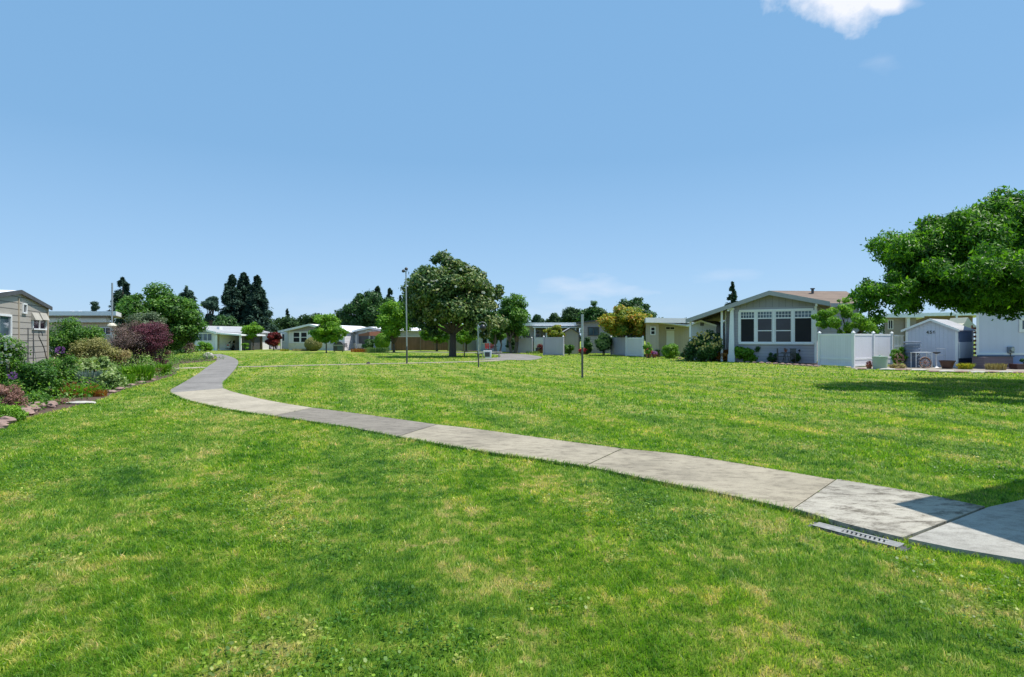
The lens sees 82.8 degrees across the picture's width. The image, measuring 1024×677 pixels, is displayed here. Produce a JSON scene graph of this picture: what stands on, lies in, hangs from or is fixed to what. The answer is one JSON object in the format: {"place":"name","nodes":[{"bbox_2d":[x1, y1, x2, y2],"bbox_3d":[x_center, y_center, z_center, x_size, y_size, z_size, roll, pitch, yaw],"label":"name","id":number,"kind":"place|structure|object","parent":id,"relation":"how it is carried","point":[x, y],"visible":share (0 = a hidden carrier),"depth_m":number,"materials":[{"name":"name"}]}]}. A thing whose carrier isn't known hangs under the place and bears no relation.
{"place":"outdoors","nodes":[
{"label":"outdoors","id":0,"kind":"place"},
{"bbox_2d":[170,354,237,391],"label":"asphalt path","id":1,"kind":"structure","parent":0,"point":[216,373],"depth_m":23.90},
{"bbox_2d":[200,296,219,325],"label":"palm like tree","id":2,"kind":"object","parent":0,"point":[210,303],"visible":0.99,"depth_m":99.53,"materials":[{"name":"green plant"}]},
{"bbox_2d":[201,315,240,326],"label":"oak tree","id":3,"kind":"object","parent":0,"point":[221,320],"visible":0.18,"depth_m":104.53,"materials":[{"name":"green plant"}]},
{"bbox_2d":[172,388,311,415],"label":"path","id":4,"kind":"structure","parent":0,"point":[224,398],"depth_m":14.19,"materials":[{"name":"concrete"}]},
{"bbox_2d":[274,408,435,437],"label":"path","id":5,"kind":"structure","parent":0,"point":[393,426],"depth_m":10.94,"materials":[{"name":"grey concrete"}]},
{"bbox_2d":[337,290,395,326],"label":"oak tree","id":6,"kind":"object","parent":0,"point":[360,309],"visible":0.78,"depth_m":108.33,"materials":[{"name":"green plant"}]},
{"bbox_2d":[238,360,503,367],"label":"cross path","id":7,"kind":"structure","parent":0,"point":[371,363],"depth_m":36.49,"materials":[{"name":"concrete"}]},
{"bbox_2d":[429,352,541,359],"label":"asphalt path","id":8,"kind":"structure","parent":0,"point":[506,356],"depth_m":50.61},
{"bbox_2d":[486,311,506,353],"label":"pale trunk tree","id":9,"kind":"object","parent":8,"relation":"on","point":[496,335],"visible":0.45,"depth_m":59.64,"materials":[{"name":"green plant"}]},
{"bbox_2d":[398,424,621,466],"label":"path","id":10,"kind":"structure","parent":0,"point":[530,446],"depth_m":8.57,"materials":[{"name":"concrete"}]},
{"bbox_2d":[0,341,1023,676],"bbox_3d":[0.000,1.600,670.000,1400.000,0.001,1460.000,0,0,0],"label":"ground","id":11,"kind":"structure","parent":0,"point":[502,523],"depth_m":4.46,"materials":[{"name":"plant"}]},
{"bbox_2d":[9,359,216,424],"bbox_3d":[-21.348,1.596,27.000,25.303,0.001,38.000,0,0,0],"label":"garden bed","id":12,"kind":"object","parent":11,"relation":"on","point":[64,405],"visible":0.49,"depth_m":15.44,"materials":[{"name":"soil"}]},
{"bbox_2d":[0,403,28,420],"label":"ground cover plant","id":13,"kind":"object","parent":12,"relation":"on","point":[18,413],"visible":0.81,"depth_m":11.12,"materials":[{"name":"green plant"}]},
{"bbox_2d":[0,384,29,407],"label":"sedum","id":14,"kind":"object","parent":12,"relation":"on","point":[14,395],"visible":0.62,"depth_m":12.39,"materials":[{"name":"pink plant"}]},
{"bbox_2d":[0,333,33,386],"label":"white rose bush","id":15,"kind":"object","parent":12,"relation":"on","point":[11,359],"visible":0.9,"depth_m":14.94,"materials":[{"name":"green plant"}]},
{"bbox_2d":[0,290,52,366],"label":"mobile home","id":16,"kind":"object","parent":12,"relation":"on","point":[21,311],"visible":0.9,"depth_m":20.48,"materials":[{"name":"white paint"}]},
{"bbox_2d":[0,313,11,336],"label":"window","id":17,"kind":"structure","parent":16,"relation":"in","point":[5,319],"depth_m":18.83,"materials":[{"name":"glass"}]},
{"bbox_2d":[31,313,48,329],"bbox_3d":[-17.663,-0.648,21.738,0.160,0.654,1.583,0,0,-24],"label":"window","id":18,"kind":"structure","parent":16,"relation":"in","point":[39,320],"depth_m":21.68,"materials":[{"name":"white paint"}]},
{"bbox_2d":[0,359,68,397],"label":"leafy shrub","id":19,"kind":"object","parent":12,"relation":"on","point":[41,372],"visible":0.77,"depth_m":14.93,"materials":[{"name":"green plant"}]},
{"bbox_2d":[20,391,51,404],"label":"shrub","id":20,"kind":"object","parent":12,"relation":"on","point":[43,397],"visible":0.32,"depth_m":13.53,"materials":[{"name":"green plant"}]},
{"bbox_2d":[44,354,79,383],"bbox_3d":[-14.473,1.040,18.462,1.241,1.148,1.045,0,0,-14],"label":"leafy shrub","id":21,"kind":"object","parent":12,"relation":"on","point":[71,362],"visible":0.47,"depth_m":18.48,"materials":[{"name":"green plant"}]},
{"bbox_2d":[49,316,108,362],"bbox_3d":[-20.021,0.283,26.488,2.824,2.655,2.404,0,0,0],"label":"round bush","id":22,"kind":"object","parent":12,"relation":"on","point":[68,334],"visible":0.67,"depth_m":26.11,"materials":[{"name":"green plant"}]},
{"bbox_2d":[57,381,102,397],"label":"daylily","id":23,"kind":"object","parent":12,"relation":"on","point":[86,390],"visible":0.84,"depth_m":15.73,"materials":[{"name":"green plant"}]},
{"bbox_2d":[49,311,123,357],"bbox_3d":[-31.069,-0.178,41.800,5.065,3.555,8.971,0,0,-29],"label":"mobile home","id":24,"kind":"object","parent":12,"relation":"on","point":[102,319],"visible":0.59,"depth_m":39.58,"materials":[{"name":"white paint"}]},
{"bbox_2d":[74,369,107,385],"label":"lavender","id":25,"kind":"object","parent":12,"relation":"on","point":[90,375],"visible":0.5,"depth_m":18.82,"materials":[{"name":"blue plant"}]},
{"bbox_2d":[66,335,121,362],"bbox_3d":[-18.062,0.737,25.035,1.917,1.747,1.666,0,0,0],"label":"golden shrub","id":26,"kind":"object","parent":12,"relation":"on","point":[96,347],"visible":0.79,"depth_m":24.76,"materials":[{"name":"yellow plant"}]},
{"bbox_2d":[69,355,121,374],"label":"broad leaf plant","id":27,"kind":"object","parent":12,"relation":"on","point":[102,363],"visible":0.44,"depth_m":21.25,"materials":[{"name":"green plant"}]},
{"bbox_2d":[2,346,220,400],"bbox_3d":[-20.158,1.011,26.752,22.166,1.230,34.972,0,0,0],"label":"ground cover","id":28,"kind":"object","parent":12,"relation":"on","point":[120,365],"visible":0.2,"depth_m":24.43,"materials":[{"name":"green plant"}]},
{"bbox_2d":[0,349,223,410],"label":"ground cover","id":29,"kind":"object","parent":12,"relation":"on","point":[143,363],"visible":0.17,"depth_m":21.32,"materials":[{"name":"green plant"}]},
{"bbox_2d":[107,283,116,344],"bbox_3d":[-24.819,-0.926,36.000,0.520,5.052,0.520,0,0,0],"label":"antenna mast","id":30,"kind":"object","parent":12,"relation":"on","point":[111,324],"visible":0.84,"depth_m":35.95,"materials":[{"name":"metal"}]},
{"bbox_2d":[96,370,128,388],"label":"variegated plant","id":31,"kind":"object","parent":12,"relation":"on","point":[117,378],"visible":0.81,"depth_m":18.29,"materials":[{"name":"green plant"}]},
{"bbox_2d":[20,349,214,404],"bbox_3d":[-20.103,1.087,26.815,22.338,1.092,34.890,0,0,0],"label":"ground cover","id":32,"kind":"object","parent":12,"relation":"on","point":[86,383],"visible":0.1,"depth_m":17.62,"materials":[{"name":"green plant"}]},
{"bbox_2d":[110,350,131,365],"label":"dry seed heads","id":33,"kind":"object","parent":12,"relation":"on","point":[124,355],"visible":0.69,"depth_m":25.93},
{"bbox_2d":[104,320,159,365],"bbox_3d":[-19.339,0.331,29.520,2.732,2.558,2.513,0,0,0],"label":"smoke bush","id":34,"kind":"object","parent":12,"relation":"on","point":[121,343],"visible":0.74,"depth_m":29.18,"materials":[{"name":"purple plant"}]},
{"bbox_2d":[115,364,156,380],"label":"daylily","id":35,"kind":"object","parent":12,"relation":"on","point":[148,371],"visible":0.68,"depth_m":21.79,"materials":[{"name":"green plant"}]},
{"bbox_2d":[123,311,167,361],"bbox_3d":[-24.235,-0.133,37.980,2.299,3.467,2.369,0,0,15],"label":"olive tree","id":36,"kind":"object","parent":12,"relation":"on","point":[146,317],"visible":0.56,"depth_m":37.93,"materials":[{"name":"green plant"}]},
{"bbox_2d":[120,321,173,365],"bbox_3d":[-18.807,0.323,30.016,2.408,2.573,2.091,0,0,0],"label":"smoke bush","id":37,"kind":"object","parent":12,"relation":"on","point":[152,334],"visible":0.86,"depth_m":29.76,"materials":[{"name":"purple plant"}]},
{"bbox_2d":[115,280,208,356],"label":"broadleaf tree","id":38,"kind":"object","parent":12,"relation":"on","point":[184,322],"visible":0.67,"depth_m":43.37,"materials":[{"name":"green plant"}]},
{"bbox_2d":[106,276,130,339],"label":"pine tree","id":39,"kind":"object","parent":11,"relation":"on","point":[124,291],"visible":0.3,"depth_m":89.64,"materials":[{"name":"green plant"}]},
{"bbox_2d":[178,285,202,314],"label":"pine tree","id":40,"kind":"object","parent":11,"relation":"on","point":[188,294],"visible":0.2,"depth_m":114.60,"materials":[{"name":"green plant"}]},
{"bbox_2d":[196,341,212,350],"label":"gold shrub","id":41,"kind":"object","parent":11,"relation":"on","point":[202,345],"visible":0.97,"depth_m":71.73,"materials":[{"name":"green plant"}]},
{"bbox_2d":[115,309,343,343],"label":"woodland","id":42,"kind":"object","parent":11,"relation":"on","point":[282,322],"visible":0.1,"depth_m":141.21,"materials":[{"name":"plant"}]},
{"bbox_2d":[214,274,245,326],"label":"redwood tree","id":43,"kind":"object","parent":11,"relation":"on","point":[230,298],"visible":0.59,"depth_m":128.97,"materials":[{"name":"green plant"}]},
{"bbox_2d":[194,326,271,350],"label":"carport house","id":44,"kind":"structure","parent":11,"relation":"on","point":[218,338],"depth_m":78.40,"materials":[{"name":"grey"}]},
{"bbox_2d":[230,272,250,322],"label":"redwood tree","id":45,"kind":"object","parent":11,"relation":"on","point":[243,286],"visible":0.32,"depth_m":132.30,"materials":[{"name":"green plant"}]},
{"bbox_2d":[240,321,263,349],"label":"lime tree","id":46,"kind":"object","parent":11,"relation":"on","point":[252,329],"visible":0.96,"depth_m":78.41,"materials":[{"name":"green plant"}]},
{"bbox_2d":[239,274,278,331],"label":"redwood tree","id":47,"kind":"object","parent":11,"relation":"on","point":[257,302],"visible":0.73,"depth_m":128.95,"materials":[{"name":"green plant"}]},
{"bbox_2d":[265,332,281,349],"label":"maroon maple","id":48,"kind":"object","parent":11,"relation":"on","point":[274,338],"visible":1,"depth_m":77.58,"materials":[{"name":"red plant"}]},
{"bbox_2d":[304,337,322,350],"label":"ball bush","id":49,"kind":"object","parent":11,"relation":"on","point":[310,344],"visible":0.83,"depth_m":73.33,"materials":[{"name":"green plant"}]},
{"bbox_2d":[278,324,364,349],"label":"mobile home","id":50,"kind":"object","parent":11,"relation":"on","point":[295,337],"visible":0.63,"depth_m":80.05,"materials":[{"name":"white paint"}]},
{"bbox_2d":[308,313,349,352],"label":"lawn tree","id":51,"kind":"object","parent":11,"relation":"on","point":[329,328],"visible":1,"depth_m":64.10,"materials":[{"name":"green plant"}]},
{"bbox_2d":[374,333,389,347],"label":"ball bush","id":52,"kind":"object","parent":11,"relation":"on","point":[380,339],"visible":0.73,"depth_m":71.38,"materials":[{"name":"green plant"}]},
{"bbox_2d":[351,327,420,350],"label":"mobile home","id":53,"kind":"object","parent":11,"relation":"on","point":[361,335],"visible":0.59,"depth_m":78.92,"materials":[{"name":"white paint"}]},
{"bbox_2d":[375,299,415,352],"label":"lime tree","id":54,"kind":"object","parent":11,"relation":"on","point":[391,322],"visible":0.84,"depth_m":65.07,"materials":[{"name":"green plant"}]},
{"bbox_2d":[402,267,407,362],"bbox_3d":[-6.790,-1.460,36.757,0.400,6.120,0.209,0,0,0],"label":"tall pole","id":55,"kind":"object","parent":11,"relation":"on","point":[403,270],"visible":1,"depth_m":36.72,"materials":[{"name":"metal"}]},
{"bbox_2d":[391,336,446,350],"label":"fence","id":56,"kind":"object","parent":11,"relation":"on","point":[417,343],"visible":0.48,"depth_m":77.00,"materials":[{"name":"brown wood"}]},
{"bbox_2d":[419,324,449,350],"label":"lime tree","id":57,"kind":"object","parent":11,"relation":"on","point":[441,337],"visible":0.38,"depth_m":71.65,"materials":[{"name":"green plant"}]},
{"bbox_2d":[398,249,509,356],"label":"magnolia tree","id":58,"kind":"object","parent":11,"relation":"on","point":[451,292],"visible":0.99,"depth_m":49.27,"materials":[{"name":"green plant"}]},
{"bbox_2d":[447,339,476,350],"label":"fence","id":59,"kind":"object","parent":11,"relation":"on","point":[472,346],"visible":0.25,"depth_m":74.00,"materials":[{"name":"brown wood"}]},
{"bbox_2d":[456,323,479,351],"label":"lime tree","id":60,"kind":"object","parent":11,"relation":"on","point":[463,336],"visible":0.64,"depth_m":69.18,"materials":[{"name":"green plant"}]},
{"bbox_2d":[477,326,505,351],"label":"mobile home","id":61,"kind":"object","parent":11,"relation":"on","point":[482,342],"visible":0.28,"depth_m":71.42,"materials":[{"name":"grey"}]},
{"bbox_2d":[496,293,530,353],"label":"multi trunk tree","id":62,"kind":"object","parent":11,"relation":"on","point":[513,311],"visible":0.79,"depth_m":61.35,"materials":[{"name":"green plant"}]},
{"bbox_2d":[518,337,532,352],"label":"fence","id":63,"kind":"object","parent":11,"relation":"on","point":[525,345],"visible":0.91,"depth_m":62.26,"materials":[{"name":"white paint"}]},
{"bbox_2d":[506,323,580,351],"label":"mobile home","id":64,"kind":"object","parent":11,"relation":"on","point":[536,333],"visible":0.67,"depth_m":65.50,"materials":[{"name":"white paint"}]},
{"bbox_2d":[543,336,563,355],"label":"fence","id":65,"kind":"object","parent":11,"relation":"on","point":[553,345],"visible":0.95,"depth_m":54.26,"materials":[{"name":"white paint"}]},
{"bbox_2d":[543,325,565,336],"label":"planter tree","id":66,"kind":"object","parent":11,"relation":"on","point":[554,331],"visible":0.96,"depth_m":59.57,"materials":[{"name":"green plant"}]},
{"bbox_2d":[562,328,579,353],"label":"garden shed","id":67,"kind":"structure","parent":11,"relation":"on","point":[572,337],"depth_m":60.00,"materials":[{"name":"grey"}]},
{"bbox_2d":[560,307,581,326],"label":"oak tree","id":68,"kind":"object","parent":11,"relation":"on","point":[570,314],"visible":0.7,"depth_m":113.60,"materials":[{"name":"green plant"}]},
{"bbox_2d":[581,314,583,377],"bbox_3d":[2.817,0.317,23.248,0.116,2.566,0.116,0,0,0],"label":"plain pole","id":69,"kind":"object","parent":11,"relation":"on","point":[582,330],"visible":0.96,"depth_m":23.22,"materials":[{"name":"metal"}]},
{"bbox_2d":[576,300,607,321],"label":"oak tree","id":70,"kind":"object","parent":11,"relation":"on","point":[594,312],"visible":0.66,"depth_m":103.94,"materials":[{"name":"green plant"}]},
{"bbox_2d":[576,320,610,352],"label":"mobile home","id":71,"kind":"object","parent":11,"relation":"on","point":[593,330],"visible":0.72,"depth_m":63.00,"materials":[{"name":"grey"}]},
{"bbox_2d":[594,332,611,354],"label":"tall shrub","id":72,"kind":"object","parent":11,"relation":"on","point":[603,342],"visible":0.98,"depth_m":55.26,"materials":[{"name":"green plant"}]},
{"bbox_2d":[610,336,625,354],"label":"fence","id":73,"kind":"object","parent":11,"relation":"on","point":[617,346],"visible":0.87,"depth_m":54.33,"materials":[{"name":"white paint"}]},
{"bbox_2d":[597,303,652,355],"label":"yellowing tree","id":74,"kind":"object","parent":11,"relation":"on","point":[620,320],"visible":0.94,"depth_m":52.52,"materials":[{"name":"yellow plant"}]},
{"bbox_2d":[625,336,643,355],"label":"fence","id":75,"kind":"object","parent":11,"relation":"on","point":[633,346],"visible":0.89,"depth_m":51.15,"materials":[{"name":"white paint"}]},
{"bbox_2d":[616,297,659,337],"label":"oak tree","id":76,"kind":"object","parent":11,"relation":"on","point":[636,302],"visible":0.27,"depth_m":88.81,"materials":[{"name":"green plant"}]},
{"bbox_2d":[415,317,884,342],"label":"woodland","id":77,"kind":"object","parent":11,"relation":"on","point":[881,328],"visible":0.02,"depth_m":155.82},
{"bbox_2d":[644,318,693,356],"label":"mobile home","id":78,"kind":"object","parent":11,"relation":"on","point":[661,333],"visible":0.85,"depth_m":52.20,"materials":[{"name":"white paint"}]},
{"bbox_2d":[680,329,723,361],"bbox_3d":[13.265,0.481,40.353,3.064,2.319,3.403,0,0,0],"label":"rhododendron","id":79,"kind":"object","parent":11,"relation":"on","point":[700,347],"visible":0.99,"depth_m":39.93,"materials":[{"name":"green plant"}]},
{"bbox_2d":[687,320,724,360],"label":"garden shed","id":80,"kind":"structure","parent":11,"relation":"on","point":[699,326],"depth_m":42.80,"materials":[{"name":"grey"}]},
{"bbox_2d":[724,281,737,305],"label":"spruce tree","id":81,"kind":"object","parent":11,"relation":"on","point":[732,296],"visible":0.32,"depth_m":94.76,"materials":[{"name":"green plant"}]},
{"bbox_2d":[675,358,817,366],"bbox_3d":[16.508,1.596,41.450,5.380,0.001,17.368,0,0,-21],"label":"garden bed","id":82,"kind":"object","parent":11,"relation":"on","point":[797,363],"visible":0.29,"depth_m":37.05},
{"bbox_2d":[661,343,679,358],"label":"round bush","id":83,"kind":"object","parent":82,"relation":"on","point":[669,350],"visible":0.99,"depth_m":46.14,"materials":[{"name":"green plant"}]},
{"bbox_2d":[732,346,757,361],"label":"hydrangea","id":84,"kind":"object","parent":82,"relation":"on","point":[747,354],"visible":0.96,"depth_m":39.09,"materials":[{"name":"green plant"}]},
{"bbox_2d":[686,288,859,362],"bbox_3d":[20.704,-1.175,44.667,11.105,5.550,14.779,0,0,29],"label":"manufactured home","id":85,"kind":"object","parent":11,"relation":"on","point":[769,321],"visible":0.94,"depth_m":38.97,"materials":[{"name":"grey"}]},
{"bbox_2d":[740,311,754,341],"bbox_3d":[16.023,-0.787,39.489,0.928,2.114,0.035,0,0,29],"label":"window","id":86,"kind":"structure","parent":85,"relation":"in","point":[747,318],"depth_m":39.50,"materials":[{"name":"white glass"}]},
{"bbox_2d":[757,311,772,342],"bbox_3d":[16.969,-0.787,38.958,0.960,2.114,0.035,0,0,29],"label":"window","id":87,"kind":"structure","parent":85,"relation":"in","point":[764,318],"depth_m":38.95,"materials":[{"name":"white glass"}]},
{"bbox_2d":[775,310,791,342],"bbox_3d":[17.959,-0.787,38.402,0.996,2.114,0.035,0,0,29],"label":"window","id":88,"kind":"structure","parent":85,"relation":"in","point":[783,319],"depth_m":38.40,"materials":[{"name":"white glass"}]},
{"bbox_2d":[794,310,811,342],"bbox_3d":[18.977,-0.787,37.830,1.056,2.114,0.035,0,0,29],"label":"window","id":89,"kind":"structure","parent":85,"relation":"in","point":[802,319],"depth_m":37.83,"materials":[{"name":"white glass"}]},
{"bbox_2d":[818,331,851,366],"bbox_3d":[18.416,0.585,33.006,0.208,2.030,2.364,0,0,-22],"label":"fence","id":90,"kind":"object","parent":11,"relation":"on","point":[835,349],"visible":0.99,"depth_m":33.02,"materials":[{"name":"white paint"}]},
{"bbox_2d":[810,297,887,333],"bbox_3d":[20.547,-0.480,35.381,3.785,4.161,3.989,0,0,40],"label":"fruit tree","id":91,"kind":"object","parent":11,"relation":"on","point":[861,323],"visible":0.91,"depth_m":34.93,"materials":[{"name":"green plant"}]},
{"bbox_2d":[805,522,910,551],"bbox_3d":[2.783,1.589,4.693,0.160,0.022,0.747,0,0,-36],"label":"drain grate","id":92,"kind":"object","parent":11,"relation":"on","point":[852,534],"visible":0.97,"depth_m":4.65,"materials":[{"name":"plastic"}]},
{"bbox_2d":[851,331,892,367],"bbox_3d":[20.710,0.590,33.262,4.941,2.020,0.223,0,0,-35],"label":"fence","id":93,"kind":"object","parent":11,"relation":"on","point":[866,348],"visible":0.84,"depth_m":33.00,"materials":[{"name":"white paint"}]},
{"bbox_2d":[884,314,923,348],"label":"mobile home","id":94,"kind":"object","parent":11,"relation":"on","point":[895,325],"visible":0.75,"depth_m":46.00,"materials":[{"name":"brown paint"}]},
{"bbox_2d":[846,366,1023,371],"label":"gravel bed","id":95,"kind":"object","parent":11,"relation":"on","point":[953,369],"visible":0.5,"depth_m":29.88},
{"bbox_2d":[872,355,887,368],"bbox_3d":[19.293,1.225,30.425,0.730,0.750,0.730,0,0,0],"label":"rain bin","id":96,"kind":"object","parent":95,"relation":"on","point":[879,362],"visible":0.93,"depth_m":30.16,"materials":[{"name":"green plastic"}]},
{"bbox_2d":[889,347,907,364],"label":"rose bush","id":97,"kind":"object","parent":95,"relation":"on","point":[898,356],"visible":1,"depth_m":32.41,"materials":[{"name":"green plant"}]},
{"bbox_2d":[903,342,920,366],"bbox_3d":[22.337,0.890,32.400,0.840,1.420,0.840,0,0,0],"label":"rain barrel","id":98,"kind":"object","parent":95,"relation":"on","point":[908,348],"visible":0.77,"depth_m":32.09,"materials":[{"name":"plastic"}]},
{"bbox_2d":[939,360,955,368],"bbox_3d":[23.025,1.380,30.700,0.734,0.440,0.734,0,0,0],"label":"planter tub","id":99,"kind":"object","parent":95,"relation":"on","point":[946,364],"visible":1,"depth_m":30.50,"materials":[{"name":"wood"}]},
{"bbox_2d":[971,356,1014,368],"bbox_3d":[25.618,1.270,30.715,1.980,0.660,0.830,0,0,0],"label":"brick planter","id":100,"kind":"object","parent":95,"relation":"on","point":[979,362],"visible":0.75,"depth_m":30.75,"materials":[{"name":"brick"}]},
{"bbox_2d":[847,185,1023,321],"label":"shade tree","id":101,"kind":"object","parent":11,"relation":"on","point":[970,259],"visible":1,"depth_m":18.26,"materials":[{"name":"green plant"}]},
{"bbox_2d":[901,319,975,366],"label":"garden shed","id":102,"kind":"structure","parent":11,"relation":"on","point":[949,340],"depth_m":33.03,"materials":[{"name":"grey"}]},
{"bbox_2d":[916,312,975,323],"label":"mobile home","id":103,"kind":"object","parent":11,"relation":"on","point":[947,316],"visible":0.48,"depth_m":51.92,"materials":[{"name":"white paint"}]},
{"bbox_2d":[950,317,975,355],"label":"canvas awning","id":104,"kind":"object","parent":11,"relation":"on","point":[966,321],"visible":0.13,"depth_m":40.17,"materials":[{"name":"fabric"}]},
{"bbox_2d":[984,363,1006,369],"label":"straw grass","id":105,"kind":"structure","parent":11,"relation":"on","point":[997,366],"depth_m":29.40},
{"bbox_2d":[976,312,1023,363],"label":"manufactured home","id":106,"kind":"object","parent":11,"relation":"on","point":[998,337],"visible":0.68,"depth_m":31.20,"materials":[{"name":"white paint"}]},
{"bbox_2d":[0,0,1023,339],"label":"sky","id":107,"kind":"structure","parent":0,"point":[668,154],"materials":[{"name":"blue"}]},
{"bbox_2d":[587,448,834,512],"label":"path","id":108,"kind":"structure","parent":0,"point":[781,488],"depth_m":6.63,"materials":[{"name":"concrete"}]},
{"bbox_2d":[794,479,984,542],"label":"path","id":109,"kind":"structure","parent":0,"point":[877,510],"depth_m":5.27,"materials":[{"name":"concrete"}]},
{"bbox_2d":[908,499,1023,564],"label":"path","id":110,"kind":"structure","parent":0,"point":[996,531],"depth_m":4.59,"materials":[{"name":"concrete"}]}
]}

